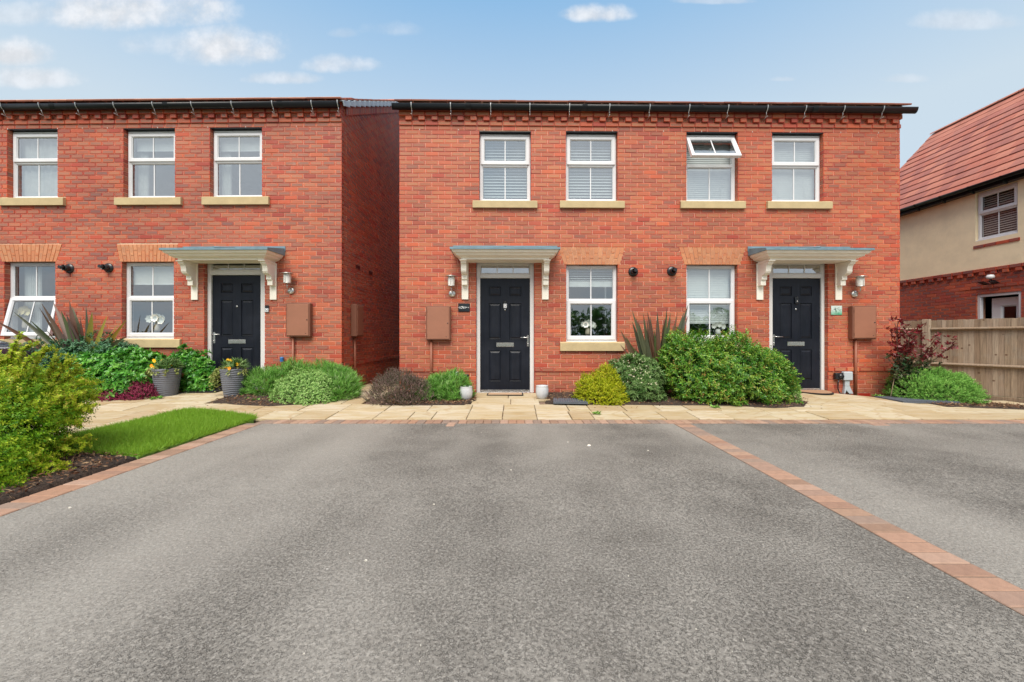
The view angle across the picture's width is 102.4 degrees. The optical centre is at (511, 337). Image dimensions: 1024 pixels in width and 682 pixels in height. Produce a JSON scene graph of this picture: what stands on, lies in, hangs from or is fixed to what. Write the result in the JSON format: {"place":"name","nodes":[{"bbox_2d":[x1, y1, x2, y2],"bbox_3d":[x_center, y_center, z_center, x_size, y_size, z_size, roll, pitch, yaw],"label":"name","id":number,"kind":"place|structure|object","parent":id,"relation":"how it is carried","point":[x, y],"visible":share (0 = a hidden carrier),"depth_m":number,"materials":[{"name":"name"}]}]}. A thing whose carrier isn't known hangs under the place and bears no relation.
{"place":"outdoors","nodes":[
{"label":"outdoors","id":0,"kind":"place"},
{"bbox_2d":[0,450,158,504],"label":"soil","id":1,"kind":"structure","parent":0,"point":[40,487],"depth_m":3.13,"materials":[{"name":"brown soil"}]},
{"bbox_2d":[0,330,104,492],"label":"golden shrub","id":2,"kind":"object","parent":1,"relation":"on","point":[37,407],"visible":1,"depth_m":3.38,"materials":[{"name":"yellow plant"}]},
{"bbox_2d":[46,406,256,456],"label":"grass","id":3,"kind":"structure","parent":0,"point":[144,435],"depth_m":4.45,"materials":[{"name":"green plant"}]},
{"bbox_2d":[76,419,253,458],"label":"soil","id":4,"kind":"structure","parent":0,"point":[170,447],"depth_m":4.10,"materials":[{"name":"brown soil"}]},
{"bbox_2d":[148,388,321,405],"bbox_3d":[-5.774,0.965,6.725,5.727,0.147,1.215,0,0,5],"label":"soil","id":5,"kind":"structure","parent":0,"point":[230,401],"depth_m":6.21,"materials":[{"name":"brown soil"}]},
{"bbox_2d":[0,301,126,359],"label":"flax plant","id":6,"kind":"object","parent":5,"relation":"on","point":[72,328],"visible":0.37,"depth_m":6.96,"materials":[{"name":"plant"}]},
{"bbox_2d":[22,330,139,375],"bbox_3d":[-7.307,0.403,6.840,2.173,1.085,1.008,0,0,0],"label":"grey green shrub","id":7,"kind":"object","parent":5,"relation":"on","point":[71,346],"visible":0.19,"depth_m":6.79,"materials":[{"name":"green plant"}]},
{"bbox_2d":[55,345,182,398],"bbox_3d":[-6.585,0.534,6.807,2.018,0.870,1.072,0,0,0],"label":"glossy shrub","id":8,"kind":"object","parent":5,"relation":"on","point":[121,369],"visible":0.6,"depth_m":6.55,"materials":[{"name":"green plant"}]},
{"bbox_2d":[89,381,159,401],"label":"crimson plant","id":9,"kind":"object","parent":5,"relation":"on","point":[133,389],"visible":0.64,"depth_m":6.40,"materials":[{"name":"purple plant"}]},
{"bbox_2d":[166,343,215,392],"bbox_3d":[-5.496,0.510,7.054,0.876,0.863,0.477,0,0,0],"label":"glossy shrub","id":10,"kind":"object","parent":5,"relation":"on","point":[198,369],"visible":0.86,"depth_m":6.96,"materials":[{"name":"green plant"}]},
{"bbox_2d":[208,357,250,396],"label":"potted flowers","id":11,"kind":"object","parent":5,"relation":"on","point":[232,378],"visible":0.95,"depth_m":6.58,"materials":[{"name":"grey plastic"}]},
{"bbox_2d":[239,357,365,395],"bbox_3d":[-3.575,0.616,6.916,2.221,0.672,0.903,0,0,0],"label":"lavender","id":12,"kind":"object","parent":5,"relation":"on","point":[260,377],"visible":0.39,"depth_m":6.83,"materials":[{"name":"green plant"}]},
{"bbox_2d":[267,366,345,405],"bbox_3d":[-3.213,0.716,6.450,1.170,0.557,0.975,0,0,0],"label":"hebe","id":13,"kind":"object","parent":5,"relation":"on","point":[310,385],"visible":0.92,"depth_m":6.19,"materials":[{"name":"green plant"}]},
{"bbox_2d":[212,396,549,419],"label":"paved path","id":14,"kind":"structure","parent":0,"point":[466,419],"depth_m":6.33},
{"bbox_2d":[0,424,1023,681],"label":"driveway","id":15,"kind":"structure","parent":0,"point":[514,552],"depth_m":1.99,"materials":[{"name":"grey asphalt"}]},
{"bbox_2d":[29,444,977,661],"bbox_3d":[0.873,1.062,2.980,7.417,0.029,3.226,0,0,0],"label":"grit","id":16,"kind":"object","parent":15,"relation":"on","point":[562,632],"visible":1,"depth_m":1.72,"materials":[{"name":"grey gravel"}]},
{"bbox_2d":[0,0,1023,167],"label":"sky","id":17,"kind":"structure","parent":0,"point":[951,60],"materials":[{"name":"blue"}]},
{"bbox_2d":[49,384,1023,433],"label":"path","id":18,"kind":"structure","parent":0,"point":[485,406],"depth_m":5.72,"materials":[{"name":"stone"}]},
{"bbox_2d":[143,356,183,396],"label":"potted flowers","id":19,"kind":"object","parent":18,"relation":"on","point":[166,382],"visible":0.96,"depth_m":6.63,"materials":[{"name":"grey plastic"}]},
{"bbox_2d":[184,388,222,391],"bbox_3d":[-5.246,0.906,7.122,0.522,0.019,0.430,0,0,0],"label":"doormat","id":20,"kind":"object","parent":18,"relation":"on","point":[216,389],"visible":0.32,"depth_m":6.93,"materials":[{"name":"rubber"}]},
{"bbox_2d":[317,360,362,400],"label":"lavender","id":21,"kind":"object","parent":18,"relation":"on","point":[341,375],"visible":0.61,"depth_m":6.53,"materials":[{"name":"green plant"}]},
{"bbox_2d":[487,393,522,394],"bbox_3d":[-0.115,0.945,6.943,0.608,0.011,0.285,0,0,0],"label":"doormat","id":22,"kind":"object","parent":18,"relation":"on","point":[504,393],"visible":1,"depth_m":6.90,"materials":[{"name":"beige rubber"}]},
{"bbox_2d":[800,390,833,394],"bbox_3d":[5.236,0.934,7.093,0.634,0.019,0.538,0,0,0],"label":"doorstep","id":23,"kind":"object","parent":18,"relation":"on","point":[824,392],"visible":0.83,"depth_m":6.99,"materials":[{"name":"beige stone"}]},
{"bbox_2d":[379,390,1023,409],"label":"soil","id":24,"kind":"structure","parent":0,"point":[679,402],"depth_m":6.17,"materials":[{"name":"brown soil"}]},
{"bbox_2d":[362,366,436,405],"bbox_3d":[-1.720,0.718,6.428,1.152,0.568,1.001,0,0,0],"label":"heather","id":25,"kind":"object","parent":24,"relation":"on","point":[411,381],"visible":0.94,"depth_m":6.22,"materials":[{"name":"brown plant"}]},
{"bbox_2d":[415,366,477,400],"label":"lavender","id":26,"kind":"object","parent":24,"relation":"on","point":[453,381],"visible":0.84,"depth_m":6.42,"materials":[{"name":"green plant"}]},
{"bbox_2d":[460,386,472,400],"bbox_3d":[-0.724,0.883,6.453,0.250,0.243,0.240,0,0,0],"label":"white planter","id":27,"kind":"object","parent":24,"relation":"on","point":[466,393],"visible":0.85,"depth_m":6.37,"materials":[{"name":"ceramic"}]},
{"bbox_2d":[149,393,885,413],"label":"weeds","id":28,"kind":"object","parent":24,"relation":"on","point":[597,412],"visible":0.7,"depth_m":6.18,"materials":[{"name":"green plant"}]},
{"bbox_2d":[534,385,549,401],"bbox_3d":[0.473,0.879,6.535,0.250,0.243,0.240,0,0,0],"label":"white planter","id":29,"kind":"object","parent":24,"relation":"on","point":[542,391],"visible":0.98,"depth_m":6.45,"materials":[{"name":"ceramic"}]},
{"bbox_2d":[553,398,587,403],"bbox_3d":[0.880,0.956,6.242,0.506,0.032,0.384,0,0,6],"label":"ribbed tile","id":30,"kind":"object","parent":24,"relation":"on","point":[567,401],"visible":0.85,"depth_m":6.11,"materials":[{"name":"stone"}]},
{"bbox_2d":[570,362,629,405],"bbox_3d":[1.383,0.673,6.369,0.933,0.656,0.828,0,0,0],"label":"golden conifer","id":31,"kind":"object","parent":24,"relation":"on","point":[611,387],"visible":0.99,"depth_m":6.24,"materials":[{"name":"yellow plant"}]},
{"bbox_2d":[607,351,667,401],"bbox_3d":[1.959,0.602,6.486,0.948,0.786,0.791,0,0,13],"label":"blossom shrub","id":32,"kind":"object","parent":24,"relation":"on","point":[639,373],"visible":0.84,"depth_m":6.30,"materials":[{"name":"green plant"}]},
{"bbox_2d":[617,306,687,392],"bbox_3d":[2.313,0.222,6.727,1.250,1.549,0.311,0,0,0],"label":"flax plant","id":33,"kind":"object","parent":24,"relation":"on","point":[649,345],"visible":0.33,"depth_m":6.71,"materials":[{"name":"green plant"}]},
{"bbox_2d":[655,324,803,406],"bbox_3d":[3.411,0.394,6.473,2.322,1.218,1.286,0,0,0],"label":"abelia shrub","id":34,"kind":"object","parent":24,"relation":"on","point":[712,368],"visible":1,"depth_m":6.15,"materials":[{"name":"green plant"}]},
{"bbox_2d":[773,381,801,399],"bbox_3d":[4.351,0.801,6.573,0.499,0.375,0.472,0,0,0],"label":"hebe","id":35,"kind":"object","parent":24,"relation":"on","point":[798,396],"visible":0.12,"depth_m":6.43,"materials":[{"name":"green plant"}]},
{"bbox_2d":[875,396,959,402],"bbox_3d":[6.583,1.010,6.715,0.849,0.032,0.552,0,0,3],"label":"garden bed","id":36,"kind":"object","parent":24,"relation":"on","point":[902,399],"visible":0.73,"depth_m":6.53,"materials":[{"name":"soil"}]},
{"bbox_2d":[883,316,958,396],"bbox_3d":[6.837,0.342,6.853,1.127,1.432,0.467,0,0,12],"label":"photinia","id":37,"kind":"object","parent":24,"relation":"on","point":[902,359],"visible":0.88,"depth_m":6.86,"materials":[{"name":"brown plant"}]},
{"bbox_2d":[882,366,992,404],"bbox_3d":[7.015,0.777,6.866,1.360,0.640,0.969,0,0,0],"label":"juniper","id":38,"kind":"object","parent":24,"relation":"on","point":[966,387],"visible":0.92,"depth_m":6.65,"materials":[{"name":"green plant"}]},
{"bbox_3d":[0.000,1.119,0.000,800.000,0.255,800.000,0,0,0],"label":"ground","id":39,"kind":"structure","parent":0,"visible":0},
{"bbox_2d":[0,341,42,373],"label":"parked car","id":40,"kind":"object","parent":39,"relation":"on","point":[4,347],"visible":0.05,"depth_m":6.39,"materials":[{"name":"black paint"}]},
{"bbox_2d":[0,97,399,388],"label":"brick house","id":41,"kind":"structure","parent":39,"relation":"on","point":[311,203],"depth_m":7.29,"materials":[{"name":"red brick"}]},
{"bbox_2d":[15,306,31,327],"bbox_3d":[-8.893,-0.384,7.505,0.356,0.416,0.176,0,0,1],"label":"flower vase","id":42,"kind":"object","parent":41,"relation":"on","point":[24,311],"visible":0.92,"depth_m":7.47,"materials":[{"name":"beige"}]},
{"bbox_2d":[0,263,59,347],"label":"window","id":43,"kind":"structure","parent":41,"relation":"in","point":[11,320],"depth_m":7.38,"materials":[{"name":"plastic"}]},
{"bbox_2d":[23,267,42,331],"bbox_3d":[-8.819,-0.649,7.573,0.350,1.322,0.032,0,0,1],"label":"curtain","id":44,"kind":"object","parent":41,"relation":"hanging from","point":[30,285],"visible":0.68,"depth_m":7.57,"materials":[{"name":"white fabric"}]},
{"bbox_2d":[0,132,65,205],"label":"window","id":45,"kind":"structure","parent":41,"relation":"in","point":[17,200],"depth_m":7.38,"materials":[{"name":"plastic"}]},
{"bbox_2d":[22,139,57,195],"bbox_3d":[-8.517,-3.089,7.498,0.895,1.188,0.032,0,0,1],"label":"curtain","id":46,"kind":"object","parent":41,"relation":"hanging from","point":[48,176],"visible":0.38,"depth_m":7.50,"materials":[{"name":"white fabric"}]},
{"bbox_2d":[57,264,73,272],"bbox_3d":[-7.848,-1.227,7.212,0.170,0.170,0.170,0,0,1],"label":"flue vent","id":47,"kind":"object","parent":41,"relation":"attached to","point":[67,268],"visible":1,"depth_m":7.24,"materials":[{"name":"black plastic"}]},
{"bbox_2d":[97,263,112,272],"bbox_3d":[-7.141,-1.237,7.200,0.170,0.170,0.170,0,0,1],"label":"flue vent","id":48,"kind":"object","parent":41,"relation":"attached to","point":[107,267],"visible":1,"depth_m":7.24,"materials":[{"name":"black plastic"}]},
{"bbox_2d":[138,152,148,195],"bbox_3d":[-6.729,-3.077,7.510,0.230,1.178,0.032,0,0,1],"label":"curtain","id":49,"kind":"object","parent":41,"relation":"hanging from","point":[143,180],"visible":0.5,"depth_m":7.51,"materials":[{"name":"white fabric"}]},
{"bbox_2d":[114,131,182,205],"bbox_3d":[-6.405,-3.016,7.327,1.186,1.351,0.205,0,0,1],"label":"window","id":50,"kind":"structure","parent":41,"relation":"in","point":[132,200],"depth_m":7.34,"materials":[{"name":"plastic"}]},
{"bbox_2d":[115,263,181,346],"bbox_3d":[-6.404,-0.588,7.327,1.150,1.513,0.205,0,0,1],"label":"window","id":51,"kind":"structure","parent":41,"relation":"in","point":[142,339],"depth_m":7.35,"materials":[{"name":"plastic"}]},
{"bbox_2d":[145,313,164,330],"bbox_3d":[-6.405,-0.284,7.425,0.371,0.318,0.156,0,0,1],"label":"flower vase","id":52,"kind":"object","parent":51,"relation":"in","point":[158,319],"visible":1,"depth_m":7.39,"materials":[{"name":"beige"}]},
{"bbox_2d":[133,267,173,284],"bbox_3d":[-6.437,-1.131,7.455,0.835,0.348,0.044,0,0,1],"label":"roller blind","id":53,"kind":"object","parent":41,"relation":"attached to","point":[162,275],"visible":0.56,"depth_m":7.45,"materials":[{"name":"white fabric"}]},
{"bbox_2d":[137,139,173,151],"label":"roller blind","id":54,"kind":"object","parent":41,"relation":"attached to","point":[160,145],"visible":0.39,"depth_m":7.45,"materials":[{"name":"white fabric"}]},
{"bbox_2d":[222,152,231,194],"bbox_3d":[-5.190,-3.080,7.485,0.210,1.174,0.032,0,0,1],"label":"curtain","id":55,"kind":"object","parent":41,"relation":"hanging from","point":[226,179],"visible":0.49,"depth_m":7.48,"materials":[{"name":"white fabric"}]},
{"bbox_2d":[201,131,269,204],"bbox_3d":[-4.849,-3.015,7.302,1.181,1.356,0.205,0,0,1],"label":"window","id":56,"kind":"structure","parent":41,"relation":"in","point":[218,199],"depth_m":7.32,"materials":[{"name":"plastic"}]},
{"bbox_2d":[212,275,260,386],"bbox_3d":[-4.916,-0.121,7.348,0.885,1.992,0.114,0,0,1],"label":"door","id":57,"kind":"structure","parent":41,"relation":"in","point":[236,298],"depth_m":7.35,"materials":[{"name":"paint"}]},
{"bbox_2d":[220,138,259,151],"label":"roller blind","id":58,"kind":"object","parent":41,"relation":"attached to","point":[246,144],"visible":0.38,"depth_m":7.43,"materials":[{"name":"white fabric"}]},
{"bbox_2d":[281,272,294,293],"bbox_3d":[-3.879,-0.949,7.111,0.220,0.368,0.244,0,0,1],"label":"wall lamp","id":59,"kind":"object","parent":41,"relation":"attached to","point":[287,279],"visible":1,"depth_m":7.08,"materials":[{"name":"metal"}]},
{"bbox_2d":[286,303,311,360],"bbox_3d":[-3.711,0.163,7.173,0.420,1.537,0.114,0,0,1],"label":"meter box","id":60,"kind":"object","parent":41,"relation":"attached to","point":[298,319],"visible":0.83,"depth_m":7.12,"materials":[{"name":"brown plastic"}]},
{"bbox_2d":[351,304,363,370],"bbox_3d":[-2.918,0.156,7.779,0.124,1.562,0.340,0,0,1],"label":"meter box","id":61,"kind":"object","parent":41,"relation":"attached to","point":[357,320],"visible":0.97,"depth_m":7.67,"materials":[{"name":"brown plastic"}]},
{"bbox_2d":[0,420,1023,615],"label":"brick edging","id":62,"kind":"object","parent":39,"relation":"on","point":[951,565],"visible":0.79,"depth_m":3.12,"materials":[{"name":"red brick"}]},
{"bbox_2d":[673,423,1023,614],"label":"brick paving strip","id":63,"kind":"object","parent":62,"relation":"on","point":[956,577],"visible":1,"depth_m":2.08,"materials":[{"name":"red brick"}]},
{"bbox_2d":[391,99,918,396],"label":"brick house","id":64,"kind":"structure","parent":39,"relation":"on","point":[650,221],"depth_m":7.23,"materials":[{"name":"red brick"}]},
{"bbox_2d":[426,306,450,373],"bbox_3d":[-1.271,0.207,7.121,0.421,1.506,0.114,0,0,-1],"label":"meter box","id":65,"kind":"object","parent":64,"relation":"attached to","point":[438,322],"visible":0.98,"depth_m":7.07,"materials":[{"name":"brown plastic"}]},
{"bbox_2d":[445,275,457,296],"bbox_3d":[-1.041,-0.892,7.059,0.220,0.368,0.244,0,0,-1],"label":"wall lamp","id":66,"kind":"object","parent":64,"relation":"attached to","point":[451,282],"visible":1,"depth_m":7.01,"materials":[{"name":"glass"}]},
{"bbox_2d":[458,303,469,311],"bbox_3d":[-0.837,-0.527,7.175,0.202,0.147,0.019,0,0,-1],"label":"house sign","id":67,"kind":"object","parent":64,"relation":"attached to","point":[463,307],"visible":1,"depth_m":7.17,"materials":[{"name":"black"}]},
{"bbox_2d":[483,142,526,197],"bbox_3d":[-0.123,-2.999,7.393,0.845,1.168,0.054,0,0,-1],"label":"venetian blind","id":68,"kind":"object","parent":64,"relation":"attached to","point":[504,173],"visible":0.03,"depth_m":7.39,"materials":[{"name":"white plastic"}]},
{"bbox_2d":[473,134,536,207],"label":"window","id":69,"kind":"structure","parent":64,"relation":"in","point":[482,203],"depth_m":7.27,"materials":[{"name":"plastic"}]},
{"bbox_2d":[480,278,529,389],"bbox_3d":[-0.123,-0.064,7.292,0.875,1.976,0.114,0,0,-1],"label":"door","id":70,"kind":"structure","parent":64,"relation":"in","point":[504,332],"depth_m":7.30,"materials":[{"name":"paint"}]},
{"bbox_2d":[581,319,595,334],"bbox_3d":[1.368,-0.196,7.359,0.297,0.278,0.132,0,0,-1],"label":"flower vase","id":71,"kind":"object","parent":64,"relation":"on","point":[585,324],"visible":0.98,"depth_m":7.33,"materials":[{"name":"beige"}]},
{"bbox_2d":[569,142,611,197],"bbox_3d":[1.396,-3.006,7.413,0.850,1.172,0.054,0,0,-1],"label":"venetian blind","id":72,"kind":"object","parent":64,"relation":"attached to","point":[591,173],"visible":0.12,"depth_m":7.41,"materials":[{"name":"white plastic"}]},
{"bbox_2d":[569,269,611,327],"bbox_3d":[1.401,-0.714,7.407,0.830,1.084,0.067,0,0,-1],"label":"venetian blind","id":73,"kind":"object","parent":64,"relation":"attached to","point":[587,284],"visible":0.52,"depth_m":7.40,"materials":[{"name":"white plastic"}]},
{"bbox_2d":[560,134,624,208],"bbox_3d":[1.399,-2.938,7.268,1.132,1.339,0.205,0,0,-1],"label":"window","id":74,"kind":"structure","parent":64,"relation":"in","point":[590,203],"depth_m":7.28,"materials":[{"name":"plastic"}]},
{"bbox_2d":[560,266,624,350],"bbox_3d":[1.404,-0.527,7.268,1.132,1.510,0.205,0,0,-1],"label":"window","id":75,"kind":"structure","parent":64,"relation":"in","point":[573,343],"depth_m":7.28,"materials":[{"name":"plastic"}]},
{"bbox_2d":[628,267,637,276],"bbox_3d":[2.127,-1.159,7.139,0.170,0.170,0.170,0,0,-1],"label":"flue vent","id":76,"kind":"object","parent":64,"relation":"attached to","point":[632,271],"visible":1,"depth_m":7.20,"materials":[{"name":"black plastic"}]},
{"bbox_2d":[667,266,676,275],"bbox_3d":[2.810,-1.169,7.148,0.170,0.170,0.170,0,0,-1],"label":"flue vent","id":77,"kind":"object","parent":64,"relation":"attached to","point":[671,270],"visible":1,"depth_m":7.21,"materials":[{"name":"black plastic"}]},
{"bbox_2d":[687,142,729,199],"bbox_3d":[3.521,-3.009,7.442,0.852,1.172,0.054,0,0,-1],"label":"venetian blind","id":78,"kind":"object","parent":64,"relation":"attached to","point":[698,184],"visible":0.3,"depth_m":7.44,"materials":[{"name":"white plastic"}]},
{"bbox_2d":[688,269,728,323],"bbox_3d":[3.519,-0.756,7.442,0.828,1.010,0.054,0,0,-1],"label":"venetian blind","id":79,"kind":"object","parent":64,"relation":"attached to","point":[698,284],"visible":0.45,"depth_m":7.44,"materials":[{"name":"white plastic"}]},
{"bbox_2d":[680,135,745,208],"bbox_3d":[3.524,-2.940,7.236,1.143,1.340,0.327,0,0,-1],"label":"window","id":80,"kind":"structure","parent":64,"relation":"in","point":[734,153],"depth_m":7.28,"materials":[{"name":"plastic"}]},
{"bbox_2d":[686,266,744,349],"bbox_3d":[3.508,-0.534,7.297,1.131,1.506,0.205,0,0,-1],"label":"window","id":81,"kind":"structure","parent":64,"relation":"in","point":[709,301],"depth_m":7.33,"materials":[{"name":"plastic"}]},
{"bbox_2d":[712,322,725,334],"bbox_3d":[3.697,-0.174,7.396,0.259,0.232,0.105,0,0,-1],"label":"flower vase","id":82,"kind":"object","parent":64,"relation":"attached to","point":[718,325],"visible":0.97,"depth_m":7.37,"materials":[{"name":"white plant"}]},
{"bbox_2d":[772,143,813,199],"bbox_3d":[5.042,-3.010,7.463,0.858,1.170,0.054,0,0,-1],"label":"venetian blind","id":83,"kind":"object","parent":64,"relation":"attached to","point":[782,184],"visible":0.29,"depth_m":7.46,"materials":[{"name":"white"}]},
{"bbox_2d":[773,278,819,387],"bbox_3d":[5.083,-0.078,7.362,0.873,1.967,0.114,0,0,-1],"label":"door","id":84,"kind":"structure","parent":64,"relation":"in","point":[796,327],"depth_m":7.37,"materials":[{"name":"paint"}]},
{"bbox_2d":[766,136,832,208],"bbox_3d":[5.056,-2.942,7.317,1.147,1.339,0.205,0,0,-1],"label":"window","id":85,"kind":"structure","parent":64,"relation":"in","point":[774,204],"depth_m":7.33,"materials":[{"name":"plastic"}]},
{"bbox_2d":[831,306,841,314],"bbox_3d":[5.730,-0.486,7.264,0.195,0.160,0.019,0,0,-1],"label":"house sign","id":86,"kind":"object","parent":64,"relation":"attached to","point":[836,310],"visible":1,"depth_m":7.26,"materials":[{"name":"white"}]},
{"bbox_2d":[833,373,843,393],"bbox_3d":[5.743,0.805,7.225,0.140,0.380,0.097,0,0,-1],"label":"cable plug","id":87,"kind":"object","parent":64,"relation":"attached to","point":[838,376],"visible":0.98,"depth_m":7.21,"materials":[{"name":"black plastic"}]},
{"bbox_2d":[841,371,852,393],"bbox_3d":[5.905,0.787,7.238,0.180,0.385,0.074,0,0,-1],"label":"socket box","id":88,"kind":"object","parent":64,"relation":"attached to","point":[848,377],"visible":0.99,"depth_m":7.23,"materials":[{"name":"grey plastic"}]},
{"bbox_2d":[851,275,868,296],"bbox_3d":[6.049,-0.898,7.155,0.220,0.368,0.244,0,0,-1],"label":"wall lamp","id":89,"kind":"object","parent":64,"relation":"attached to","point":[860,281],"visible":1,"depth_m":7.12,"materials":[{"name":"metal"}]},
{"bbox_2d":[848,306,875,394],"bbox_3d":[6.155,0.232,7.222,0.424,1.582,0.114,0,0,-1],"label":"meter box","id":90,"kind":"object","parent":64,"relation":"attached to","point":[861,322],"visible":0.96,"depth_m":7.17,"materials":[{"name":"brown plastic"}]},
{"bbox_2d":[900,88,1023,320],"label":"rendered house","id":91,"kind":"structure","parent":39,"relation":"on","point":[953,174],"depth_m":10.02,"materials":[{"name":"paint"}]},
{"bbox_2d":[977,274,999,284],"bbox_3d":[10.509,-1.283,9.051,0.179,0.215,0.320,0,0,0],"label":"security light","id":92,"kind":"object","parent":91,"relation":"attached to","point":[990,277],"visible":1,"depth_m":9.00,"materials":[{"name":"white plastic"}]},
{"bbox_2d":[976,182,1017,241],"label":"window","id":93,"kind":"structure","parent":91,"relation":"in","point":[981,212],"depth_m":9.02,"materials":[{"name":"plastic"}]},
{"bbox_2d":[978,291,1020,318],"bbox_3d":[10.710,0.104,8.978,0.180,2.167,0.821,0,0,0],"label":"back door","id":94,"kind":"structure","parent":91,"relation":"in","point":[998,304],"depth_m":9.04,"materials":[{"name":"plastic"}]},
{"bbox_2d":[984,189,1016,236],"bbox_3d":[10.718,-2.748,9.001,0.054,1.012,0.686,0,0,0],"label":"venetian blind","id":95,"kind":"object","parent":91,"relation":"attached to","point":[1000,214],"visible":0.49,"depth_m":9.02,"materials":[{"name":"beige"}]},
{"bbox_2d":[900,317,1023,402],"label":"fence","id":96,"kind":"object","parent":39,"relation":"on","point":[988,354],"visible":0.4,"depth_m":7.96,"materials":[{"name":"brown wood"}]}
]}

